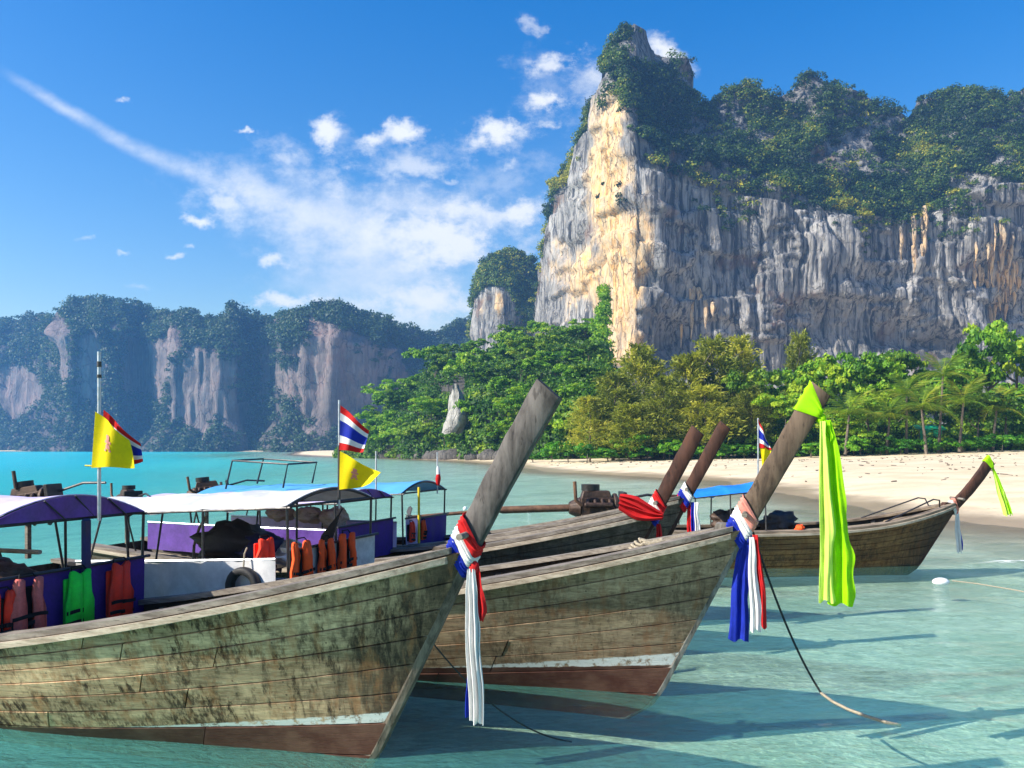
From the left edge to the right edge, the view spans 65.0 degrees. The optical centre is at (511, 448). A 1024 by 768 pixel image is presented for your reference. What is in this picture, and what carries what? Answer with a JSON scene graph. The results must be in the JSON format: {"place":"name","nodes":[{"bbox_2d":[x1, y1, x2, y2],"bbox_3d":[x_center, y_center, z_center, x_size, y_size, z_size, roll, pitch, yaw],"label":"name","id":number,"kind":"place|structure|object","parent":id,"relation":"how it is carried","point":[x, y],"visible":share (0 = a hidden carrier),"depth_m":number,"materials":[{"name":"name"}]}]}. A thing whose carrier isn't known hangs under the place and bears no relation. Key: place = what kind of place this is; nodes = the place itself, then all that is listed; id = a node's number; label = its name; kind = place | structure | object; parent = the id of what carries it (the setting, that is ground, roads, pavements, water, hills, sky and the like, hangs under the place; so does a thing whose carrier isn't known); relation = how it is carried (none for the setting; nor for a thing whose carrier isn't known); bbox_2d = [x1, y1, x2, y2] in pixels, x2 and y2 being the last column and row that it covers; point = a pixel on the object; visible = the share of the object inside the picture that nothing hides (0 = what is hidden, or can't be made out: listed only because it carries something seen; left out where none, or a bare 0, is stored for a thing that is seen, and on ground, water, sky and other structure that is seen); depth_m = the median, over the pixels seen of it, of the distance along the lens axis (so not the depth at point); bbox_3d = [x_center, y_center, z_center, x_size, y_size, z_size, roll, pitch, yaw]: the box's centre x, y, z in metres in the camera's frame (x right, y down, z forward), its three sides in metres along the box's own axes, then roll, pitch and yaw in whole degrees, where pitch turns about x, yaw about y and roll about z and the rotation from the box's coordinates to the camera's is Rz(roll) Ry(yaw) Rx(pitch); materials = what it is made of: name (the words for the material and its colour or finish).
{"place":"outdoors","nodes":[
{"label":"outdoors","id":0,"kind":"place"},
{"bbox_2d":[0,298,468,451],"bbox_3d":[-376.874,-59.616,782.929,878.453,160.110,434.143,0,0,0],"label":"cliffs","id":1,"kind":"structure","parent":0,"point":[326,372],"depth_m":637.46,"materials":[{"name":"stone"}]},
{"bbox_2d":[0,293,470,451],"bbox_3d":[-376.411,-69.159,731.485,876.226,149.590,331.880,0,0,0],"label":"forest","id":2,"kind":"object","parent":1,"relation":"on","point":[90,316],"visible":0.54,"depth_m":660.17,"materials":[{"name":"green plant"}]},
{"bbox_2d":[470,255,537,355],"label":"rock tower","id":3,"kind":"structure","parent":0,"point":[494,307],"depth_m":496.13,"materials":[{"name":"stone"}]},
{"bbox_2d":[465,245,539,339],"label":"trees","id":4,"kind":"object","parent":3,"relation":"on","point":[496,263],"visible":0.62,"depth_m":505.87,"materials":[{"name":"green plant"}]},
{"bbox_2d":[0,450,1023,767],"bbox_3d":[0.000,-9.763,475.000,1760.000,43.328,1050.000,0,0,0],"label":"beach","id":5,"kind":"structure","parent":0,"point":[870,486],"depth_m":11.41,"materials":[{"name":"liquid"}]},
{"bbox_2d":[541,439,583,461],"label":"beach shrub","id":6,"kind":"object","parent":5,"relation":"on","point":[552,446],"visible":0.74,"depth_m":108.07,"materials":[{"name":"green plant"}]},
{"bbox_2d":[559,395,613,461],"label":"casuarina tree","id":7,"kind":"object","parent":5,"relation":"on","point":[587,404],"visible":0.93,"depth_m":103.15,"materials":[{"name":"green plant"}]},
{"bbox_2d":[574,370,644,460],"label":"casuarina tree","id":8,"kind":"object","parent":5,"relation":"on","point":[609,391],"visible":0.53,"depth_m":106.82,"materials":[{"name":"green plant"}]},
{"bbox_2d":[589,403,666,460],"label":"casuarina tree","id":9,"kind":"object","parent":5,"relation":"on","point":[624,413],"visible":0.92,"depth_m":99.71,"materials":[{"name":"green plant"}]},
{"bbox_2d":[602,341,676,458],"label":"casuarina tree","id":10,"kind":"object","parent":5,"relation":"on","point":[642,367],"visible":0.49,"depth_m":112.35,"materials":[{"name":"green plant"}]},
{"bbox_2d":[632,373,699,459],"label":"casuarina tree","id":11,"kind":"object","parent":5,"relation":"on","point":[661,382],"visible":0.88,"depth_m":101.99,"materials":[{"name":"green plant"}]},
{"bbox_2d":[655,349,732,429],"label":"casuarina tree","id":12,"kind":"object","parent":5,"relation":"on","point":[689,363],"visible":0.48,"depth_m":108.84,"materials":[{"name":"green plant"}]},
{"bbox_2d":[668,383,747,448],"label":"casuarina tree","id":13,"kind":"object","parent":5,"relation":"on","point":[714,415],"visible":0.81,"depth_m":100.72,"materials":[{"name":"green plant"}]},
{"bbox_2d":[675,333,752,427],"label":"casuarina tree","id":14,"kind":"object","parent":5,"relation":"on","point":[717,345],"visible":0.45,"depth_m":110.77,"materials":[{"name":"green plant"}]},
{"bbox_2d":[715,333,777,456],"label":"casuarina tree","id":15,"kind":"object","parent":5,"relation":"on","point":[741,343],"visible":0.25,"depth_m":113.98,"materials":[{"name":"green plant"}]},
{"bbox_2d":[720,368,785,421],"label":"broadleaf tree","id":16,"kind":"object","parent":5,"relation":"on","point":[761,377],"visible":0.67,"depth_m":105.68,"materials":[{"name":"green plant"}]},
{"bbox_2d":[730,384,782,457],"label":"casuarina tree","id":17,"kind":"object","parent":5,"relation":"on","point":[743,399],"visible":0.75,"depth_m":103.09,"materials":[{"name":"green plant"}]},
{"bbox_2d":[751,392,801,424],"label":"broadleaf tree","id":18,"kind":"object","parent":5,"relation":"on","point":[784,405],"visible":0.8,"depth_m":100.56,"materials":[{"name":"green plant"}]},
{"bbox_2d":[555,454,1017,481],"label":"beach litter","id":19,"kind":"object","parent":5,"relation":"on","point":[860,465],"visible":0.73,"depth_m":79.50,"materials":[{"name":"brown plant"}]},
{"bbox_2d":[550,392,1023,458],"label":"undergrowth","id":20,"kind":"object","parent":5,"relation":"on","point":[897,429],"visible":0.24,"depth_m":105.60,"materials":[{"name":"green plant"}]},
{"bbox_2d":[774,360,825,393],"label":"broadleaf tree","id":21,"kind":"object","parent":5,"relation":"on","point":[790,376],"visible":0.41,"depth_m":114.88,"materials":[{"name":"green plant"}]},
{"bbox_2d":[779,328,823,425],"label":"casuarina tree","id":22,"kind":"object","parent":5,"relation":"on","point":[800,340],"visible":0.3,"depth_m":123.26,"materials":[{"name":"green plant"}]},
{"bbox_2d":[786,352,852,409],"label":"broadleaf tree","id":23,"kind":"object","parent":5,"relation":"on","point":[831,370],"visible":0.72,"depth_m":112.10,"materials":[{"name":"green plant"}]},
{"bbox_2d":[786,408,866,429],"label":"broadleaf tree","id":24,"kind":"object","parent":5,"relation":"on","point":[857,416],"visible":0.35,"depth_m":98.67,"materials":[{"name":"green plant"}]},
{"bbox_2d":[836,435,870,452],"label":"beach shrub","id":25,"kind":"object","parent":5,"relation":"on","point":[853,439],"visible":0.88,"depth_m":95.87,"materials":[{"name":"green plant"}]},
{"bbox_2d":[816,350,894,408],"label":"broadleaf tree","id":26,"kind":"object","parent":5,"relation":"on","point":[854,368],"visible":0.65,"depth_m":110.19,"materials":[{"name":"green plant"}]},
{"bbox_2d":[831,417,879,455],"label":"broadleaf tree","id":27,"kind":"object","parent":5,"relation":"on","point":[855,428],"visible":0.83,"depth_m":97.61,"materials":[{"name":"green plant"}]},
{"bbox_2d":[823,389,890,456],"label":"coconut palm","id":28,"kind":"object","parent":5,"relation":"on","point":[858,410],"visible":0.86,"depth_m":96.86,"materials":[{"name":"green plant"}]},
{"bbox_2d":[837,380,904,454],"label":"broadleaf tree","id":29,"kind":"object","parent":5,"relation":"on","point":[871,404],"visible":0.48,"depth_m":102.18,"materials":[{"name":"green plant"}]},
{"bbox_2d":[860,361,917,440],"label":"broadleaf tree","id":30,"kind":"object","parent":5,"relation":"on","point":[896,368],"visible":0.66,"depth_m":109.81,"materials":[{"name":"green plant"}]},
{"bbox_2d":[857,387,928,454],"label":"coconut palm","id":31,"kind":"object","parent":5,"relation":"on","point":[895,415],"visible":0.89,"depth_m":97.86,"materials":[{"name":"green plant"}]},
{"bbox_2d":[855,349,935,420],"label":"broadleaf tree","id":32,"kind":"object","parent":5,"relation":"on","point":[911,361],"visible":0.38,"depth_m":116.89,"materials":[{"name":"green plant"}]},
{"bbox_2d":[871,372,946,453],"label":"coconut palm","id":33,"kind":"object","parent":5,"relation":"on","point":[899,391],"visible":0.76,"depth_m":98.87,"materials":[{"name":"green plant"}]},
{"bbox_2d":[880,384,965,453],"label":"coconut palm","id":34,"kind":"object","parent":5,"relation":"on","point":[927,394],"visible":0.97,"depth_m":95.85,"materials":[{"name":"green plant"}]},
{"bbox_2d":[908,367,973,423],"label":"broadleaf tree","id":35,"kind":"object","parent":5,"relation":"on","point":[959,380],"visible":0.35,"depth_m":113.41,"materials":[{"name":"green plant"}]},
{"bbox_2d":[907,352,980,452],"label":"coconut palm","id":36,"kind":"object","parent":5,"relation":"on","point":[943,373],"visible":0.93,"depth_m":99.87,"materials":[{"name":"green plant"}]},
{"bbox_2d":[925,374,996,452],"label":"coconut palm","id":37,"kind":"object","parent":5,"relation":"on","point":[965,398],"visible":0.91,"depth_m":96.88,"materials":[{"name":"green plant"}]},
{"bbox_2d":[946,392,1022,450],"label":"broadleaf tree","id":38,"kind":"object","parent":5,"relation":"on","point":[1010,403],"visible":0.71,"depth_m":99.23,"materials":[{"name":"green plant"}]},
{"bbox_2d":[953,327,1017,416],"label":"broadleaf tree","id":39,"kind":"object","parent":5,"relation":"on","point":[997,342],"visible":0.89,"depth_m":113.18,"materials":[{"name":"green plant"}]},
{"bbox_2d":[952,383,1023,451],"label":"coconut palm","id":40,"kind":"object","parent":5,"relation":"on","point":[995,408],"visible":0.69,"depth_m":97.88,"materials":[{"name":"green plant"}]},
{"bbox_2d":[960,389,1023,448],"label":"broadleaf tree","id":41,"kind":"object","parent":5,"relation":"on","point":[1006,414],"visible":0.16,"depth_m":102.92,"materials":[{"name":"green plant"}]},
{"bbox_2d":[962,318,1023,409],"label":"broadleaf tree","id":42,"kind":"object","parent":5,"relation":"on","point":[1001,324],"visible":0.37,"depth_m":117.79,"materials":[{"name":"green plant"}]},
{"bbox_2d":[0,451,1023,767],"bbox_3d":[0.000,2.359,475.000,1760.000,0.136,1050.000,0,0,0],"label":"sea water","id":43,"kind":"structure","parent":0,"point":[50,467],"depth_m":28.82,"materials":[{"name":"liquid"}]},
{"bbox_2d":[0,379,561,767],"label":"longtail boat","id":44,"kind":"object","parent":43,"relation":"on","point":[331,664],"visible":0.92,"depth_m":6.21,"materials":[{"name":"paint"}]},
{"bbox_2d":[0,586,15,632],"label":"life vest","id":45,"kind":"object","parent":44,"relation":"hanging from","point":[6,605],"visible":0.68,"depth_m":6.69,"materials":[{"name":"red fabric"}]},
{"bbox_2d":[0,561,38,577],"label":"net heap","id":46,"kind":"object","parent":44,"relation":"on","point":[7,569],"visible":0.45,"depth_m":7.29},
{"bbox_2d":[10,572,47,630],"bbox_3d":[-4.128,1.363,6.854,0.126,0.595,0.317,0,0,20],"label":"life vest","id":47,"kind":"object","parent":44,"relation":"attached to","point":[29,611],"visible":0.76,"depth_m":6.87,"materials":[{"name":"pink fabric"}]},
{"bbox_2d":[63,564,94,624],"bbox_3d":[-3.955,1.353,7.340,0.119,0.574,0.318,0,0,20],"label":"life vest","id":48,"kind":"object","parent":44,"relation":"attached to","point":[78,601],"visible":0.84,"depth_m":7.28,"materials":[{"name":"green fabric"}]},
{"bbox_2d":[85,352,142,520],"bbox_3d":[-3.655,-0.114,7.371,0.512,1.550,0.147,0,0,0],"label":"flagpole","id":49,"kind":"object","parent":44,"relation":"attached to","point":[115,444],"visible":1,"depth_m":7.35,"materials":[{"name":"fabric"}]},
{"bbox_2d":[106,557,135,617],"bbox_3d":[-3.790,1.348,7.785,0.125,0.584,0.327,0,0,20],"label":"life vest","id":50,"kind":"object","parent":44,"relation":"attached to","point":[120,599],"visible":0.9,"depth_m":7.72,"materials":[{"name":"red fabric"}]},
{"bbox_2d":[446,512,486,724],"bbox_3d":[-0.324,1.257,6.022,0.316,1.560,0.205,0,0,20],"label":"tricolour ribbon","id":51,"kind":"object","parent":44,"relation":"attached to","point":[469,549],"visible":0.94,"depth_m":5.93,"materials":[{"name":"white fabric"}]},
{"bbox_2d":[47,421,729,547],"bbox_3d":[-2.405,1.125,14.394,12.156,3.106,2.428,0,0,13],"label":"longtail boat","id":52,"kind":"object","parent":43,"relation":"on","point":[437,535],"visible":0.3,"depth_m":13.76,"materials":[{"name":"paint"}]},
{"bbox_2d":[677,481,699,531],"bbox_3d":[2.731,0.990,12.486,0.396,0.955,0.194,0,0,20],"label":"tricolour ribbon","id":53,"kind":"object","parent":52,"relation":"attached to","point":[689,506],"visible":0.8,"depth_m":12.42,"materials":[{"name":"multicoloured fabric"}]},
{"bbox_2d":[91,426,703,577],"bbox_3d":[-3.074,1.186,12.634,11.925,2.985,1.972,0,0,22],"label":"longtail boat","id":54,"kind":"object","parent":43,"relation":"on","point":[176,541],"visible":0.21,"depth_m":11.54,"materials":[{"name":"paint"}]},
{"bbox_2d":[265,506,294,521],"bbox_3d":[-3.796,1.061,13.161,0.548,0.286,0.416,0,0,20],"label":"sack","id":55,"kind":"object","parent":54,"relation":"on","point":[277,515],"visible":0.61,"depth_m":13.01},
{"bbox_2d":[293,506,320,523],"bbox_3d":[-3.285,1.076,13.020,0.478,0.282,0.477,0,0,-34],"label":"sack","id":56,"kind":"object","parent":54,"relation":"in","point":[307,514],"visible":0.9,"depth_m":12.88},
{"bbox_2d":[319,506,349,527],"bbox_3d":[-2.834,1.099,12.803,0.501,0.375,0.440,0,0,-6],"label":"sack","id":57,"kind":"object","parent":54,"relation":"on","point":[326,517],"visible":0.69,"depth_m":12.68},
{"bbox_2d":[618,489,666,537],"bbox_3d":[1.750,1.087,10.767,0.670,1.083,0.347,0,0,4],"label":"tricolour ribbon","id":58,"kind":"object","parent":54,"relation":"attached to","point":[635,507],"visible":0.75,"depth_m":10.66,"materials":[{"name":"red fabric"}]},
{"bbox_2d":[0,381,829,718],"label":"longtail boat","id":59,"kind":"object","parent":43,"relation":"on","point":[618,621],"visible":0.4,"depth_m":7.81,"materials":[{"name":"paint"}]},
{"bbox_2d":[190,518,280,558],"bbox_3d":[-3.350,1.235,9.952,1.220,0.760,0.954,0,0,20],"label":"tarpaulin bundle","id":60,"kind":"object","parent":59,"relation":"on","point":[225,539],"visible":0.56,"depth_m":9.59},
{"bbox_2d":[235,532,283,572],"bbox_3d":[-2.946,1.240,9.582,0.685,0.473,0.568,0,0,20],"label":"tarpaulin bundle","id":61,"kind":"object","parent":60,"relation":"on","point":[278,542],"visible":0.38,"depth_m":9.47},
{"bbox_2d":[225,547,260,588],"bbox_3d":[-2.775,1.331,8.311,0.414,0.612,0.120,0,0,20],"label":"tyre fender","id":62,"kind":"object","parent":59,"relation":"hanging from","point":[251,575],"visible":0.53,"depth_m":8.28,"materials":[{"name":"black rubber"}]},
{"bbox_2d":[254,535,276,567],"bbox_3d":[-2.610,1.107,8.499,0.124,0.385,0.307,0,0,20],"label":"life vest","id":63,"kind":"object","parent":59,"relation":"on","point":[263,548],"visible":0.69,"depth_m":8.43,"materials":[{"name":"red fabric"}]},
{"bbox_2d":[275,539,302,567],"bbox_3d":[-2.622,1.244,9.521,0.565,0.356,0.526,0,0,20],"label":"sack","id":64,"kind":"object","parent":59,"relation":"on","point":[281,557],"visible":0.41,"depth_m":9.35,"materials":[{"name":"fabric"}]},
{"bbox_2d":[289,537,314,577],"bbox_3d":[-2.185,1.223,8.356,0.119,0.595,0.368,0,0,20],"label":"life vest","id":65,"kind":"object","parent":59,"relation":"attached to","point":[300,562],"visible":0.69,"depth_m":8.38,"materials":[{"name":"orange fabric"}]},
{"bbox_2d":[317,535,337,572],"bbox_3d":[-2.013,1.233,8.757,0.129,0.574,0.266,0,0,20],"label":"life vest","id":66,"kind":"object","parent":59,"relation":"attached to","point":[326,558],"visible":0.65,"depth_m":8.73,"materials":[{"name":"orange fabric"}]},
{"bbox_2d":[337,529,356,569],"bbox_3d":[-1.883,1.213,9.172,0.129,0.574,0.307,0,0,20],"label":"life vest","id":67,"kind":"object","parent":59,"relation":"attached to","point":[346,554],"visible":0.72,"depth_m":9.11,"materials":[{"name":"orange fabric"}]},
{"bbox_2d":[338,400,380,508],"bbox_3d":[-1.719,0.064,9.025,0.485,1.220,0.082,0,0,0],"label":"flagpole","id":68,"kind":"object","parent":59,"relation":"attached to","point":[353,432],"visible":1,"depth_m":9.02,"materials":[{"name":"fabric"}]},
{"bbox_2d":[726,494,766,641],"bbox_3d":[2.213,1.127,7.587,0.376,1.387,0.213,0,0,20],"label":"tricolour ribbon","id":69,"kind":"object","parent":59,"relation":"attached to","point":[748,575],"visible":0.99,"depth_m":7.52,"materials":[{"name":"blue fabric"}]},
{"bbox_2d":[793,380,855,606],"bbox_3d":[2.850,0.403,7.344,0.538,2.066,0.163,0,0,20],"label":"prow scarf","id":70,"kind":"object","parent":59,"relation":"attached to","point":[836,579],"visible":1,"depth_m":7.30,"materials":[{"name":"fabric"}]},
{"bbox_2d":[405,461,994,577],"bbox_3d":[3.965,1.396,16.466,12.212,2.464,1.684,0,0,-3],"label":"longtail boat","id":71,"kind":"object","parent":43,"relation":"on","point":[901,540],"visible":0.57,"depth_m":16.22,"materials":[{"name":"paint"}]},
{"bbox_2d":[757,418,771,474],"bbox_3d":[5.205,0.260,16.565,0.286,1.774,0.073,0,0,0],"label":"flagpole","id":72,"kind":"object","parent":71,"relation":"on","point":[765,448],"visible":0.91,"depth_m":16.56,"materials":[{"name":"fabric"}]},
{"bbox_2d":[758,510,797,529],"bbox_3d":[5.540,1.539,16.657,0.758,0.540,0.641,0,0,36],"label":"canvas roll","id":73,"kind":"object","parent":71,"relation":"in","point":[780,520],"visible":0.69,"depth_m":16.46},
{"bbox_2d":[948,498,962,552],"bbox_3d":[9.243,1.605,16.743,0.324,1.157,0.180,0,0,-3],"label":"tricolour ribbon","id":74,"kind":"object","parent":71,"relation":"attached to","point":[959,541],"visible":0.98,"depth_m":16.70,"materials":[{"name":"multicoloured fabric"}]},
{"bbox_2d":[982,455,1012,515],"bbox_3d":[10.143,0.777,16.790,0.620,1.287,0.121,0,0,-3],"label":"prow scarf","id":75,"kind":"object","parent":71,"relation":"attached to","point":[1004,501],"visible":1,"depth_m":16.77,"materials":[{"name":"fabric"}]},
{"bbox_2d":[752,532,900,726],"bbox_3d":[2.961,1.536,7.541,1.361,1.772,0.529,0,0,40],"label":"mooring rope","id":76,"kind":"object","parent":43,"relation":"on","point":[826,696],"visible":0.84,"depth_m":7.78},
{"bbox_2d":[0,0,1023,331],"label":"sky","id":77,"kind":"structure","parent":0,"point":[266,156],"materials":[{"name":"blue"}]},
{"bbox_2d":[373,336,696,458],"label":"wooded hill","id":78,"kind":"structure","parent":0,"point":[460,383],"depth_m":191.53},
{"bbox_2d":[360,378,420,394],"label":"headland tree","id":79,"kind":"object","parent":78,"relation":"on","point":[388,385],"visible":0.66,"depth_m":231.67,"materials":[{"name":"green plant"}]},
{"bbox_2d":[380,389,417,411],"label":"headland tree","id":80,"kind":"object","parent":78,"relation":"on","point":[397,394],"visible":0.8,"depth_m":210.69,"materials":[{"name":"green plant"}]},
{"bbox_2d":[394,420,439,437],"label":"headland tree","id":81,"kind":"object","parent":78,"relation":"on","point":[405,431],"visible":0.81,"depth_m":178.24,"materials":[{"name":"green plant"}]},
{"bbox_2d":[401,345,443,368],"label":"headland tree","id":82,"kind":"object","parent":78,"relation":"on","point":[418,353],"visible":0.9,"depth_m":224.98,"materials":[{"name":"green plant"}]},
{"bbox_2d":[400,397,448,421],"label":"headland tree","id":83,"kind":"object","parent":78,"relation":"on","point":[436,404],"visible":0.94,"depth_m":175.75,"materials":[{"name":"green plant"}]},
{"bbox_2d":[424,353,453,384],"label":"headland tree","id":84,"kind":"object","parent":78,"relation":"on","point":[434,364],"visible":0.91,"depth_m":217.42,"materials":[{"name":"green plant"}]},
{"bbox_2d":[442,384,468,433],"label":"crag","id":85,"kind":"structure","parent":78,"relation":"on","point":[456,422],"depth_m":156.21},
{"bbox_2d":[443,347,489,378],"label":"headland tree","id":86,"kind":"object","parent":78,"relation":"on","point":[460,363],"visible":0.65,"depth_m":195.06,"materials":[{"name":"green plant"}]},
{"bbox_2d":[439,358,510,381],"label":"headland tree","id":87,"kind":"object","parent":78,"relation":"on","point":[486,370],"visible":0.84,"depth_m":179.71,"materials":[{"name":"green plant"}]},
{"bbox_2d":[332,319,632,459],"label":"headland undergrowth","id":88,"kind":"object","parent":78,"relation":"on","point":[474,389],"visible":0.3,"depth_m":176.51,"materials":[{"name":"green plant"}]},
{"bbox_2d":[484,375,514,396],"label":"headland tree","id":89,"kind":"object","parent":78,"relation":"on","point":[495,382],"visible":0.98,"depth_m":153.25,"materials":[{"name":"green plant"}]},
{"bbox_2d":[486,330,526,352],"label":"headland tree","id":90,"kind":"object","parent":78,"relation":"on","point":[502,335],"visible":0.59,"depth_m":231.56,"materials":[{"name":"green plant"}]},
{"bbox_2d":[493,392,525,409],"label":"headland tree","id":91,"kind":"object","parent":78,"relation":"on","point":[516,403],"visible":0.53,"depth_m":138.64,"materials":[{"name":"green plant"}]},
{"bbox_2d":[494,357,546,380],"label":"headland tree","id":92,"kind":"object","parent":78,"relation":"on","point":[510,364],"visible":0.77,"depth_m":170.74,"materials":[{"name":"green plant"}]},
{"bbox_2d":[503,332,571,358],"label":"headland tree","id":93,"kind":"object","parent":78,"relation":"on","point":[520,347],"visible":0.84,"depth_m":189.58,"materials":[{"name":"green plant"}]},
{"bbox_2d":[520,337,575,362],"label":"headland tree","id":94,"kind":"object","parent":78,"relation":"on","point":[541,344],"visible":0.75,"depth_m":182.27,"materials":[{"name":"green plant"}]},
{"bbox_2d":[532,347,585,375],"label":"headland tree","id":95,"kind":"object","parent":78,"relation":"on","point":[549,357],"visible":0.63,"depth_m":170.11,"materials":[{"name":"green plant"}]},
{"bbox_2d":[551,363,584,378],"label":"headland tree","id":96,"kind":"object","parent":78,"relation":"on","point":[567,371],"visible":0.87,"depth_m":134.71,"materials":[{"name":"green plant"}]},
{"bbox_2d":[576,339,608,360],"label":"headland tree","id":97,"kind":"object","parent":78,"relation":"on","point":[587,347],"visible":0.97,"depth_m":169.08,"materials":[{"name":"green plant"}]},
{"bbox_2d":[570,362,627,381],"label":"headland tree","id":98,"kind":"object","parent":78,"relation":"on","point":[587,369],"visible":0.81,"depth_m":134.57,"materials":[{"name":"green plant"}]},
{"bbox_2d":[533,24,1023,427],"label":"limestone cliff","id":99,"kind":"structure","parent":0,"point":[654,248],"depth_m":351.52,"materials":[{"name":"stone"}]},
{"bbox_2d":[587,283,616,369],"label":"climbing vines","id":100,"kind":"object","parent":99,"relation":"attached to","point":[602,312],"visible":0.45,"depth_m":205.69,"materials":[{"name":"green plant"}]},
{"bbox_2d":[525,21,1023,333],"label":"cliff scrub","id":101,"kind":"object","parent":99,"relation":"on","point":[884,191],"visible":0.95,"depth_m":368.19,"materials":[{"name":"green plant"}]},
{"bbox_2d":[679,205,1021,346],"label":"stalactites","id":102,"kind":"object","parent":99,"relation":"hanging from","point":[1011,279],"visible":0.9,"depth_m":357.18,"materials":[{"name":"stone"}]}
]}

